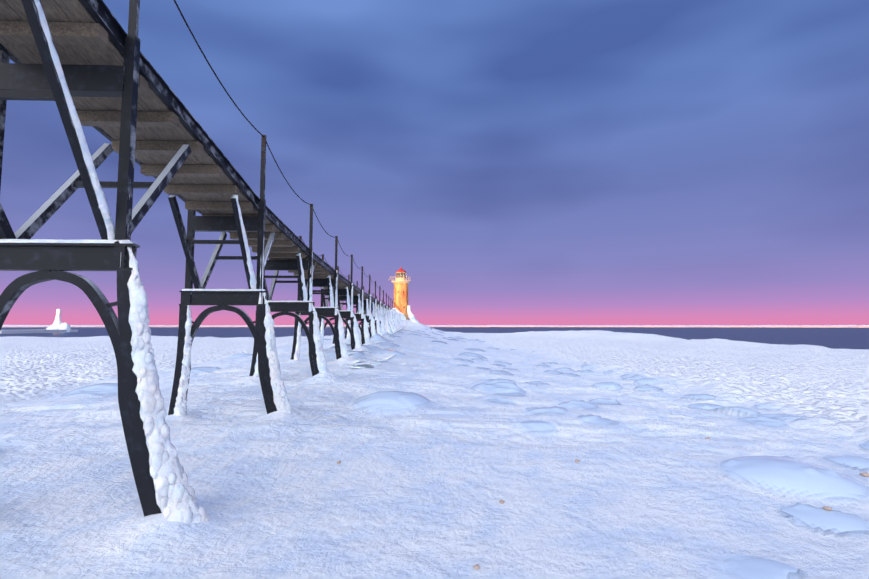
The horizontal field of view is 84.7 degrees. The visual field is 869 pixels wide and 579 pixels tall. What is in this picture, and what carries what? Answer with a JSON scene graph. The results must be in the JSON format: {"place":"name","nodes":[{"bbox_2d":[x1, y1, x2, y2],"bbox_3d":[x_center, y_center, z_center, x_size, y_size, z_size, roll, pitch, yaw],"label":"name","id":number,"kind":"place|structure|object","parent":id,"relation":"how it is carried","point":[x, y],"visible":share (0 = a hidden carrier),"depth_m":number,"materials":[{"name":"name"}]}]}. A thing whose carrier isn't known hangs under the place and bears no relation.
{"place":"outdoors","nodes":[
{"label":"outdoors","id":0,"kind":"place"},
{"bbox_2d":[0,320,868,578],"bbox_3d":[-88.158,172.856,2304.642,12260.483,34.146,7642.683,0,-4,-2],"label":"ground snow","id":1,"kind":"structure","parent":0,"point":[440,444],"depth_m":7.28,"materials":[{"name":"snow"}]},
{"bbox_2d":[0,0,399,516],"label":"catwalk iron frames","id":2,"kind":"structure","parent":1,"relation":"on","point":[129,105],"depth_m":5.62,"materials":[{"name":"black metal"}]},
{"bbox_2d":[0,0,404,523],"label":"ice","id":3,"kind":"structure","parent":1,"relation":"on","point":[176,499],"depth_m":5.06,"materials":[{"name":"white ice"}]},
{"bbox_2d":[334,348,407,378],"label":"ice chunks","id":4,"kind":"object","parent":1,"relation":"on","point":[384,357],"visible":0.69,"depth_m":17.01,"materials":[{"name":"white ice"}]},
{"bbox_2d":[402,306,418,323],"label":"ice mound","id":5,"kind":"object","parent":1,"relation":"on","point":[411,317],"depth_m":91.51,"materials":[{"name":"white ice"}]},
{"bbox_2d":[389,267,410,319],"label":"lighthouse tower","id":6,"kind":"structure","parent":5,"relation":"on","point":[401,283],"depth_m":91.76,"materials":[{"name":"orange paint"}]},
{"bbox_2d":[336,400,868,569],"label":"stained ice lumps","id":7,"kind":"object","parent":1,"relation":"on","point":[828,508],"visible":0.85,"depth_m":5.85,"materials":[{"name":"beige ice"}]},
{"bbox_2d":[0,327,868,348],"bbox_3d":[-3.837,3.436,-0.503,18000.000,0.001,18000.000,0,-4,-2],"label":"lake water","id":8,"kind":"structure","parent":0,"point":[843,337],"depth_m":239.99,"materials":[{"name":"blue liquid"}]},
{"bbox_2d":[0,309,77,333],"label":"distant lighthouse","id":9,"kind":"object","parent":8,"relation":"in","point":[57,326],"visible":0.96,"depth_m":238.52,"materials":[{"name":"white"}]},
{"bbox_2d":[0,0,868,324],"label":"sky","id":10,"kind":"structure","parent":0,"point":[522,162],"materials":[{"name":"blue"}]},
{"bbox_2d":[97,326,868,326],"bbox_3d":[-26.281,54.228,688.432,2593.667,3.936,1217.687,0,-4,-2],"label":"pack ice","id":11,"kind":"structure","parent":0,"point":[559,326],"depth_m":1075.30,"materials":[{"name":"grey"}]}
]}

